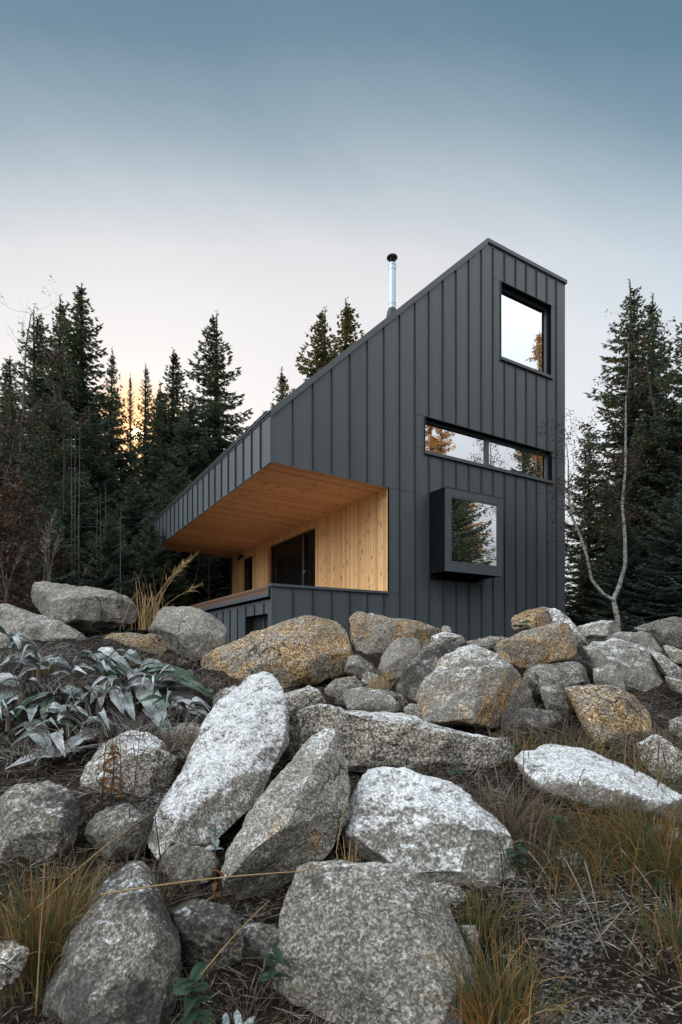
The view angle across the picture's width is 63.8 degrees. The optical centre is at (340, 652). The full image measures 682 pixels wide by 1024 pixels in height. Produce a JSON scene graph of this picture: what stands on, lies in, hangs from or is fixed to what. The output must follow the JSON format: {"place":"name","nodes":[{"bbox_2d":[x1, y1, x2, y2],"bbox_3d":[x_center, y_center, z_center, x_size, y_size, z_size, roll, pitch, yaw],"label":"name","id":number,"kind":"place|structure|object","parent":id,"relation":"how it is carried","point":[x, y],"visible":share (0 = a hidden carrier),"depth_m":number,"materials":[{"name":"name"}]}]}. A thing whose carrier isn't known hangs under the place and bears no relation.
{"place":"outdoors","nodes":[
{"label":"outdoors","id":0,"kind":"place"},
{"bbox_2d":[0,638,681,1023],"bbox_3d":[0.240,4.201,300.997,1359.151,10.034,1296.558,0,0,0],"label":"ground","id":1,"kind":"structure","parent":0,"point":[570,960],"depth_m":2.54,"materials":[{"name":"soil"}]},
{"bbox_2d":[0,940,29,989],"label":"boulder","id":2,"kind":"object","parent":1,"relation":"on","point":[17,959],"visible":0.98,"depth_m":1.94,"materials":[{"name":"stone"}]},
{"bbox_2d":[0,467,39,608],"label":"brown bush","id":3,"kind":"object","parent":1,"relation":"on","point":[17,477],"visible":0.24,"depth_m":13.65,"materials":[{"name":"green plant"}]},
{"bbox_2d":[0,510,40,613],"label":"brown bush","id":4,"kind":"object","parent":1,"relation":"on","point":[7,557],"visible":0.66,"depth_m":11.54,"materials":[{"name":"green plant"}]},
{"bbox_2d":[0,397,42,586],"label":"spruce tree","id":5,"kind":"object","parent":1,"relation":"on","point":[11,419],"visible":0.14,"depth_m":24.80,"materials":[{"name":"green plant"}]},
{"bbox_2d":[0,386,51,581],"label":"bare tree","id":6,"kind":"object","parent":1,"relation":"on","point":[15,439],"visible":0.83,"depth_m":19.69,"materials":[{"name":"brown plant"}]},
{"bbox_2d":[0,478,55,613],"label":"brown bush","id":7,"kind":"object","parent":1,"relation":"on","point":[18,507],"visible":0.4,"depth_m":12.50,"materials":[{"name":"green plant"}]},
{"bbox_2d":[0,653,71,721],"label":"broadleaf plant","id":8,"kind":"object","parent":1,"relation":"on","point":[23,701],"visible":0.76,"depth_m":4.20,"materials":[{"name":"grey plant"}]},
{"bbox_2d":[0,309,75,574],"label":"spruce tree","id":9,"kind":"object","parent":1,"relation":"on","point":[35,382],"visible":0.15,"depth_m":26.50,"materials":[{"name":"green plant"}]},
{"bbox_2d":[0,780,80,862],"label":"boulder","id":10,"kind":"object","parent":1,"relation":"on","point":[44,810],"visible":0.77,"depth_m":2.87,"materials":[{"name":"stone"}]},
{"bbox_2d":[0,604,87,647],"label":"boulder","id":11,"kind":"object","parent":1,"relation":"on","point":[26,623],"visible":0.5,"depth_m":5.80,"materials":[{"name":"stone"}]},
{"bbox_2d":[18,524,70,615],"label":"brown bush","id":12,"kind":"object","parent":1,"relation":"on","point":[57,559],"visible":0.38,"depth_m":13.60,"materials":[{"name":"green plant"}]},
{"bbox_2d":[0,275,90,507],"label":"bare tree","id":13,"kind":"object","parent":1,"relation":"on","point":[23,398],"visible":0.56,"depth_m":23.60,"materials":[{"name":"brown plant"}]},
{"bbox_2d":[0,506,107,636],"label":"spruce tree","id":14,"kind":"object","parent":1,"relation":"on","point":[58,579],"visible":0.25,"depth_m":17.44,"materials":[{"name":"green plant"}]},
{"bbox_2d":[0,729,109,765],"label":"grass tuft","id":15,"kind":"object","parent":1,"relation":"on","point":[37,751],"visible":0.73,"depth_m":3.84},
{"bbox_2d":[0,331,122,577],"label":"bare tree","id":16,"kind":"object","parent":1,"relation":"on","point":[56,356],"visible":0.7,"depth_m":20.28,"materials":[{"name":"green plant"}]},
{"bbox_2d":[0,400,124,632],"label":"spruce tree","id":17,"kind":"object","parent":1,"relation":"on","point":[53,464],"visible":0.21,"depth_m":22.66,"materials":[{"name":"green plant"}]},
{"bbox_2d":[42,650,103,686],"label":"broadleaf plant","id":18,"kind":"object","parent":1,"relation":"on","point":[64,659],"visible":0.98,"depth_m":4.26,"materials":[{"name":"green plant"}]},
{"bbox_2d":[0,283,146,586],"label":"spruce tree","id":19,"kind":"object","parent":1,"relation":"on","point":[80,339],"visible":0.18,"depth_m":25.68,"materials":[{"name":"green plant"}]},
{"bbox_2d":[22,469,126,637],"bbox_3d":[-9.995,-3.320,20.402,5.230,7.190,5.252,0,0,-39],"label":"spruce tree","id":20,"kind":"object","parent":1,"relation":"on","point":[82,505],"visible":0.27,"depth_m":20.31,"materials":[{"name":"green plant"}]},
{"bbox_2d":[0,668,164,696],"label":"grass tuft","id":21,"kind":"object","parent":1,"relation":"on","point":[62,683],"visible":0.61,"depth_m":4.25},
{"bbox_2d":[31,581,137,630],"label":"boulder","id":22,"kind":"object","parent":1,"relation":"on","point":[87,608],"visible":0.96,"depth_m":6.83,"materials":[{"name":"stone"}]},
{"bbox_2d":[0,831,174,1018],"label":"grass tuft","id":23,"kind":"object","parent":1,"relation":"on","point":[49,967],"visible":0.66,"depth_m":2.12,"materials":[{"name":"plant"}]},
{"bbox_2d":[15,843,164,921],"bbox_3d":[-1.124,1.041,2.512,0.747,0.353,0.528,0,0,-23],"label":"grass tuft","id":24,"kind":"object","parent":1,"relation":"on","point":[82,886],"visible":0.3,"depth_m":2.52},
{"bbox_2d":[0,845,184,991],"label":"grass tuft","id":25,"kind":"object","parent":1,"relation":"on","point":[31,955],"visible":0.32,"depth_m":2.13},
{"bbox_2d":[56,406,139,633],"bbox_3d":[-10.950,-5.252,23.639,6.379,11.053,6.209,0,0,-17],"label":"spruce tree","id":26,"kind":"object","parent":1,"relation":"on","point":[94,444],"visible":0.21,"depth_m":23.77,"materials":[{"name":"green plant"}]},
{"bbox_2d":[1,703,205,746],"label":"grass tuft","id":27,"kind":"object","parent":1,"relation":"on","point":[126,722],"visible":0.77,"depth_m":3.95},
{"bbox_2d":[6,671,206,768],"bbox_3d":[-1.704,0.469,4.152,1.330,0.641,0.646,0,0,-15],"label":"broadleaf plant","id":28,"kind":"object","parent":1,"relation":"on","point":[123,700],"visible":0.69,"depth_m":4.13,"materials":[{"name":"grey plant"}]},
{"bbox_2d":[0,669,217,767],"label":"leaf litter","id":29,"kind":"object","parent":1,"relation":"on","point":[50,759],"visible":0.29,"depth_m":4.24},
{"bbox_2d":[43,861,181,1023],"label":"boulder","id":30,"kind":"object","parent":1,"relation":"on","point":[123,966],"visible":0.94,"depth_m":1.92,"materials":[{"name":"stone"}]},
{"bbox_2d":[74,514,152,638],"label":"spruce tree","id":31,"kind":"object","parent":1,"relation":"on","point":[112,568],"visible":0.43,"depth_m":18.34,"materials":[{"name":"green plant"}]},
{"bbox_2d":[84,803,153,860],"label":"boulder","id":32,"kind":"object","parent":1,"relation":"on","point":[105,826],"visible":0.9,"depth_m":2.89,"materials":[{"name":"stone"}]},
{"bbox_2d":[99,346,139,500],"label":"spruce tree","id":33,"kind":"object","parent":1,"relation":"on","point":[118,432],"visible":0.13,"depth_m":29.94,"materials":[{"name":"green plant"}]},
{"bbox_2d":[54,715,200,756],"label":"grass tuft","id":34,"kind":"object","parent":1,"relation":"on","point":[178,738],"visible":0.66,"depth_m":3.84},
{"bbox_2d":[80,730,177,797],"bbox_3d":[-1.500,0.831,3.811,0.775,0.560,0.559,0,0,23],"label":"boulder","id":35,"kind":"object","parent":1,"relation":"on","point":[153,766],"visible":0.59,"depth_m":3.60,"materials":[{"name":"stone"}]},
{"bbox_2d":[94,446,163,581],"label":"spruce tree","id":36,"kind":"object","parent":1,"relation":"on","point":[120,465],"visible":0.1,"depth_m":26.88,"materials":[{"name":"green plant"}]},
{"bbox_2d":[79,477,183,637],"bbox_3d":[-8.208,-3.424,21.988,5.353,7.327,5.330,0,0,-17],"label":"spruce tree","id":37,"kind":"object","parent":1,"relation":"on","point":[133,501],"visible":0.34,"depth_m":21.77,"materials":[{"name":"green plant"}]},
{"bbox_2d":[104,632,166,654],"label":"boulder","id":38,"kind":"object","parent":1,"relation":"on","point":[152,641],"visible":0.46,"depth_m":5.78,"materials":[{"name":"stone"}]},
{"bbox_2d":[4,844,281,971],"bbox_3d":[-0.934,1.087,2.491,1.173,0.293,1.016,0,0,31],"label":"grass tuft","id":39,"kind":"object","parent":1,"relation":"on","point":[172,894],"visible":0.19,"depth_m":2.54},
{"bbox_2d":[74,647,214,732],"bbox_3d":[-1.592,0.289,4.349,1.235,0.674,0.338,0,0,22],"label":"broadleaf plant","id":40,"kind":"object","parent":1,"relation":"on","point":[147,664],"visible":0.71,"depth_m":4.32,"materials":[{"name":"grey plant"}]},
{"bbox_2d":[129,365,160,539],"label":"spruce tree","id":41,"kind":"object","parent":1,"relation":"on","point":[145,430],"visible":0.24,"depth_m":32.87,"materials":[{"name":"green plant"}]},
{"bbox_2d":[102,522,190,635],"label":"spruce tree","id":42,"kind":"object","parent":1,"relation":"on","point":[153,553],"visible":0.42,"depth_m":19.40,"materials":[{"name":"green plant"}]},
{"bbox_2d":[108,550,202,631],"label":"dry grass","id":43,"kind":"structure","parent":1,"relation":"on","point":[144,619],"depth_m":6.97,"materials":[{"name":"plant"}]},
{"bbox_2d":[135,347,198,577],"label":"spruce tree","id":44,"kind":"object","parent":1,"relation":"on","point":[176,379],"visible":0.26,"depth_m":29.68,"materials":[{"name":"green plant"}]},
{"bbox_2d":[123,463,229,603],"bbox_3d":[-7.183,-3.992,24.058,6.233,8.569,6.260,0,0,38],"label":"spruce tree","id":45,"kind":"object","parent":1,"relation":"on","point":[175,486],"visible":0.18,"depth_m":23.87,"materials":[{"name":"green plant"}]},
{"bbox_2d":[141,397,229,604],"bbox_3d":[-7.494,-5.944,25.974,6.078,12.443,6.244,0,0,-37],"label":"spruce tree","id":46,"kind":"object","parent":1,"relation":"on","point":[189,415],"visible":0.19,"depth_m":25.69,"materials":[{"name":"green plant"}]},
{"bbox_2d":[148,606,228,660],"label":"boulder","id":47,"kind":"object","parent":1,"relation":"on","point":[196,634],"visible":0.88,"depth_m":6.60,"materials":[{"name":"stone"}]},
{"bbox_2d":[160,842,219,886],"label":"boulder","id":48,"kind":"object","parent":1,"relation":"on","point":[176,852],"visible":0.85,"depth_m":2.73,"materials":[{"name":"stone"}]},
{"bbox_2d":[171,961,216,1023],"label":"herb plant","id":49,"kind":"object","parent":1,"relation":"on","point":[183,986],"visible":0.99,"depth_m":1.86,"materials":[{"name":"green plant"}]},
{"bbox_2d":[149,309,253,600],"bbox_3d":[-6.414,-8.399,26.718,8.450,16.948,8.788,0,0,-13],"label":"spruce tree","id":50,"kind":"object","parent":1,"relation":"on","point":[212,415],"visible":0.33,"depth_m":26.57,"materials":[{"name":"green plant"}]},
{"bbox_2d":[168,899,243,972],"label":"boulder","id":51,"kind":"object","parent":1,"relation":"on","point":[220,924],"visible":0.88,"depth_m":2.16,"materials":[{"name":"stone"}]},
{"bbox_2d":[147,671,289,859],"bbox_3d":[-0.705,0.609,3.442,0.745,0.945,1.363,0,0,0],"label":"boulder","id":52,"kind":"object","parent":1,"relation":"on","point":[239,746],"visible":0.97,"depth_m":3.22,"materials":[{"name":"stone"}]},
{"bbox_2d":[165,960,335,1023],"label":"grass tuft","id":53,"kind":"object","parent":1,"relation":"on","point":[236,1006],"visible":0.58,"depth_m":1.98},
{"bbox_2d":[242,922,279,964],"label":"boulder","id":54,"kind":"object","parent":1,"relation":"on","point":[259,938],"visible":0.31,"depth_m":2.23,"materials":[{"name":"stone"}]},
{"bbox_2d":[200,615,352,687],"bbox_3d":[-0.690,0.057,6.048,1.660,0.960,1.007,0,0,0],"label":"boulder","id":55,"kind":"object","parent":1,"relation":"on","point":[307,650],"visible":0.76,"depth_m":5.72,"materials":[{"name":"stone"}]},
{"bbox_2d":[221,728,349,898],"bbox_3d":[-0.254,0.827,2.886,0.608,0.804,0.843,0,0,0],"label":"boulder","id":56,"kind":"object","parent":1,"relation":"on","point":[292,820],"visible":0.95,"depth_m":2.65,"materials":[{"name":"stone"}]},
{"bbox_2d":[284,685,326,717],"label":"boulder","id":57,"kind":"object","parent":1,"relation":"on","point":[302,698],"visible":0.63,"depth_m":4.65,"materials":[{"name":"stone"}]},
{"bbox_2d":[283,306,342,391],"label":"spruce tree","id":58,"kind":"object","parent":1,"relation":"on","point":[319,350],"visible":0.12,"depth_m":29.75,"materials":[{"name":"green plant"}]},
{"bbox_2d":[0,632,681,1023],"bbox_3d":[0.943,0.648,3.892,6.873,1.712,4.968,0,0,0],"label":"twig litter","id":59,"kind":"object","parent":1,"relation":"on","point":[434,874],"visible":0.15,"depth_m":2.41,"materials":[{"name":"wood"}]},
{"bbox_2d":[326,296,365,360],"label":"spruce tree","id":60,"kind":"object","parent":1,"relation":"on","point":[347,330],"visible":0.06,"depth_m":33.75,"materials":[{"name":"green plant"}]},
{"bbox_2d":[153,238,566,646],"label":"modern house","id":61,"kind":"structure","parent":1,"relation":"on","point":[394,464],"depth_m":14.10,"materials":[{"name":"metal"}]},
{"bbox_2d":[271,528,314,585],"bbox_3d":[-1.564,-2.590,17.748,0.145,2.280,3.500,0,0,-31],"label":"sliding door","id":62,"kind":"structure","parent":61,"relation":"in","point":[292,559],"depth_m":17.68,"materials":[{"name":"glass"}]},
{"bbox_2d":[430,486,502,582],"bbox_3d":[3.190,-2.915,13.903,1.934,2.150,0.607,0,0,-31],"label":"box window","id":63,"kind":"structure","parent":61,"relation":"in","point":[466,526],"depth_m":13.59,"materials":[{"name":"metal"}]},
{"bbox_2d":[424,416,554,483],"bbox_3d":[4.090,-5.400,14.873,4.830,0.950,0.260,0,0,-31],"label":"window","id":64,"kind":"structure","parent":61,"relation":"in","point":[442,439],"depth_m":14.83,"materials":[{"name":"glass"}]},
{"bbox_2d":[500,281,553,379],"bbox_3d":[5.212,-9.058,15.541,2.140,2.165,0.260,0,0,-31],"label":"window","id":65,"kind":"structure","parent":61,"relation":"in","point":[525,319],"depth_m":15.66,"materials":[{"name":"glass"}]},
{"bbox_2d":[342,687,400,712],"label":"boulder","id":66,"kind":"object","parent":1,"relation":"on","point":[367,699],"visible":0.81,"depth_m":4.67,"materials":[{"name":"stone"}]},
{"bbox_2d":[273,860,483,1023],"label":"boulder","id":67,"kind":"object","parent":1,"relation":"on","point":[363,938],"visible":0.84,"depth_m":2.06,"materials":[{"name":"stone"}]},
{"bbox_2d":[349,611,441,653],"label":"boulder","id":68,"kind":"object","parent":1,"relation":"on","point":[372,633],"visible":0.68,"depth_m":7.23,"materials":[{"name":"stone"}]},
{"bbox_2d":[377,637,421,686],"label":"boulder","id":69,"kind":"object","parent":1,"relation":"on","point":[398,654],"visible":0.73,"depth_m":5.80,"materials":[{"name":"stone"}]},
{"bbox_2d":[288,703,514,775],"bbox_3d":[0.439,0.660,4.002,1.656,0.584,0.527,0,0,0],"label":"boulder","id":70,"kind":"object","parent":1,"relation":"on","point":[370,740],"visible":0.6,"depth_m":3.82,"materials":[{"name":"stone"}]},
{"bbox_2d":[395,639,458,701],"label":"boulder","id":71,"kind":"object","parent":1,"relation":"on","point":[420,666],"visible":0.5,"depth_m":5.44,"materials":[{"name":"stone"}]},
{"bbox_2d":[342,767,516,886],"bbox_3d":[0.452,0.954,2.974,0.898,0.630,0.723,0,0,0],"label":"boulder","id":72,"kind":"object","parent":1,"relation":"on","point":[418,823],"visible":0.82,"depth_m":2.75,"materials":[{"name":"stone"}]},
{"bbox_2d":[415,644,535,728],"bbox_3d":[1.148,0.287,4.975,1.308,0.726,0.882,0,0,-43],"label":"boulder","id":73,"kind":"object","parent":1,"relation":"on","point":[468,685],"visible":0.89,"depth_m":4.57,"materials":[{"name":"stone"}]},
{"bbox_2d":[380,907,610,1023],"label":"grass tuft","id":74,"kind":"object","parent":1,"relation":"on","point":[510,996],"visible":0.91,"depth_m":1.92,"materials":[{"name":"plant"}]},
{"bbox_2d":[450,870,558,962],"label":"grass tuft","id":75,"kind":"object","parent":1,"relation":"on","point":[475,910],"visible":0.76,"depth_m":2.35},
{"bbox_2d":[425,948,585,1023],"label":"grass tuft","id":76,"kind":"object","parent":1,"relation":"on","point":[482,1020],"visible":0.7,"depth_m":1.86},
{"bbox_2d":[511,607,551,632],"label":"boulder","id":77,"kind":"object","parent":1,"relation":"on","point":[539,617],"visible":0.56,"depth_m":6.62,"materials":[{"name":"stone"}]},
{"bbox_2d":[500,708,564,733],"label":"boulder","id":78,"kind":"object","parent":1,"relation":"on","point":[522,716],"visible":0.66,"depth_m":4.54,"materials":[{"name":"stone"}]},
{"bbox_2d":[493,621,576,668],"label":"boulder","id":79,"kind":"object","parent":1,"relation":"on","point":[553,642],"visible":0.91,"depth_m":5.61,"materials":[{"name":"stone"}]},
{"bbox_2d":[426,750,674,876],"bbox_3d":[0.985,0.827,3.157,1.570,0.428,1.410,0,0,-44],"label":"grass tuft","id":80,"kind":"object","parent":1,"relation":"on","point":[524,821],"visible":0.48,"depth_m":3.07,"materials":[{"name":"plant"}]},
{"bbox_2d":[523,661,589,700],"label":"boulder","id":81,"kind":"object","parent":1,"relation":"on","point":[536,677],"visible":0.76,"depth_m":5.16,"materials":[{"name":"stone"}]},
{"bbox_2d":[540,683,573,715],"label":"boulder","id":82,"kind":"object","parent":1,"relation":"on","point":[554,697],"visible":0.81,"depth_m":4.83,"materials":[{"name":"stone"}]},
{"bbox_2d":[446,768,681,1023],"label":"gravel","id":83,"kind":"structure","parent":1,"relation":"on","point":[584,980],"depth_m":2.20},
{"bbox_2d":[464,789,676,900],"bbox_3d":[1.144,0.930,2.959,1.495,0.376,1.486,0,0,40],"label":"grass tuft","id":84,"kind":"object","parent":1,"relation":"on","point":[523,841],"visible":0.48,"depth_m":2.83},
{"bbox_2d":[469,777,681,903],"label":"grass tuft","id":85,"kind":"object","parent":1,"relation":"on","point":[631,849],"visible":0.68,"depth_m":2.70,"materials":[{"name":"plant"}]},
{"bbox_2d":[487,714,674,747],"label":"grass tuft","id":86,"kind":"object","parent":1,"relation":"on","point":[558,732],"visible":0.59,"depth_m":4.37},
{"bbox_2d":[508,828,660,942],"bbox_3d":[1.153,1.022,2.782,1.082,0.299,0.938,0,0,-24],"label":"grass tuft","id":87,"kind":"object","parent":1,"relation":"on","point":[556,878],"visible":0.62,"depth_m":2.65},
{"bbox_2d":[499,717,681,772],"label":"grass tuft","id":88,"kind":"object","parent":1,"relation":"on","point":[673,742],"visible":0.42,"depth_m":4.10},
{"bbox_2d":[565,428,620,625],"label":"spruce tree","id":89,"kind":"object","parent":1,"relation":"on","point":[587,457],"visible":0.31,"depth_m":21.89,"materials":[{"name":"green plant"}]},
{"bbox_2d":[531,300,662,627],"bbox_3d":[6.499,-4.410,14.065,3.059,9.014,3.525,0,0,28],"label":"birch tree","id":90,"kind":"object","parent":1,"relation":"on","point":[624,520],"visible":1,"depth_m":14.11,"materials":[{"name":"grey plant"}]},
{"bbox_2d":[514,744,681,823],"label":"boulder","id":91,"kind":"object","parent":1,"relation":"on","point":[601,772],"visible":0.81,"depth_m":3.24,"materials":[{"name":"stone"}]},
{"bbox_2d":[577,620,620,643],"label":"boulder","id":92,"kind":"object","parent":1,"relation":"on","point":[600,631],"visible":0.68,"depth_m":7.53,"materials":[{"name":"stone"}]},
{"bbox_2d":[528,786,681,894],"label":"grass tuft","id":93,"kind":"object","parent":1,"relation":"on","point":[667,839],"visible":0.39,"depth_m":2.73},
{"bbox_2d":[538,775,675,866],"bbox_3d":[1.603,0.880,3.044,1.089,0.402,1.050,0,0,0],"label":"grass tuft","id":94,"kind":"object","parent":1,"relation":"on","point":[606,809],"visible":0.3,"depth_m":2.99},
{"bbox_2d":[564,684,653,747],"bbox_3d":[2.246,0.510,4.621,0.675,0.476,0.952,0,0,21],"label":"boulder","id":95,"kind":"object","parent":1,"relation":"on","point":[615,708],"visible":0.88,"depth_m":4.42,"materials":[{"name":"stone"}]},
{"bbox_2d":[579,523,660,631],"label":"spruce tree","id":96,"kind":"object","parent":1,"relation":"on","point":[623,596],"visible":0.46,"depth_m":16.39,"materials":[{"name":"green plant"}]},
{"bbox_2d":[580,638,664,690],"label":"boulder","id":97,"kind":"object","parent":1,"relation":"on","point":[635,665],"visible":0.77,"depth_m":5.76,"materials":[{"name":"stone"}]},
{"bbox_2d":[565,278,681,623],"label":"spruce tree","id":98,"kind":"object","parent":1,"relation":"on","point":[610,399],"visible":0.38,"depth_m":19.79,"materials":[{"name":"green plant"}]},
{"bbox_2d":[567,856,681,982],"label":"grass tuft","id":99,"kind":"object","parent":1,"relation":"on","point":[673,939],"visible":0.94,"depth_m":2.17,"materials":[{"name":"plant"}]},
{"bbox_2d":[567,792,681,905],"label":"grass tuft","id":100,"kind":"object","parent":1,"relation":"on","point":[675,874],"visible":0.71,"depth_m":2.58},
{"bbox_2d":[569,426,681,647],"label":"spruce tree","id":101,"kind":"object","parent":1,"relation":"on","point":[642,501],"visible":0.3,"depth_m":17.86,"materials":[{"name":"green plant"}]},
{"bbox_2d":[579,292,679,617],"bbox_3d":[11.759,-6.831,20.863,5.209,13.882,5.433,0,0,26],"label":"spruce tree","id":102,"kind":"object","parent":1,"relation":"on","point":[652,310],"visible":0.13,"depth_m":20.83,"materials":[{"name":"green plant"}]},
{"bbox_2d":[586,323,681,625],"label":"spruce tree","id":103,"kind":"object","parent":1,"relation":"on","point":[670,435],"visible":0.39,"depth_m":17.13,"materials":[{"name":"green plant"}]},
{"bbox_2d":[601,317,681,620],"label":"bare tree","id":104,"kind":"object","parent":1,"relation":"on","point":[649,379],"visible":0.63,"depth_m":17.72,"materials":[{"name":"green plant"}]},
{"bbox_2d":[618,497,681,631],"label":"spruce tree","id":105,"kind":"object","parent":1,"relation":"on","point":[662,547],"visible":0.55,"depth_m":15.42,"materials":[{"name":"green plant"}]},
{"bbox_2d":[624,484,681,631],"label":"spruce tree","id":106,"kind":"object","parent":1,"relation":"on","point":[675,592],"visible":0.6,"depth_m":14.70,"materials":[{"name":"green plant"}]},
{"bbox_2d":[634,617,681,647],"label":"boulder","id":107,"kind":"object","parent":1,"relation":"on","point":[665,631],"visible":0.85,"depth_m":7.67,"materials":[{"name":"stone"}]},
{"bbox_2d":[637,734,681,778],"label":"boulder","id":108,"kind":"object","parent":1,"relation":"on","point":[654,757],"visible":0.6,"depth_m":3.94,"materials":[{"name":"stone"}]},
{"bbox_2d":[0,0,681,613],"label":"sky","id":109,"kind":"structure","parent":0,"point":[262,164],"materials":[{"name":"blue"}]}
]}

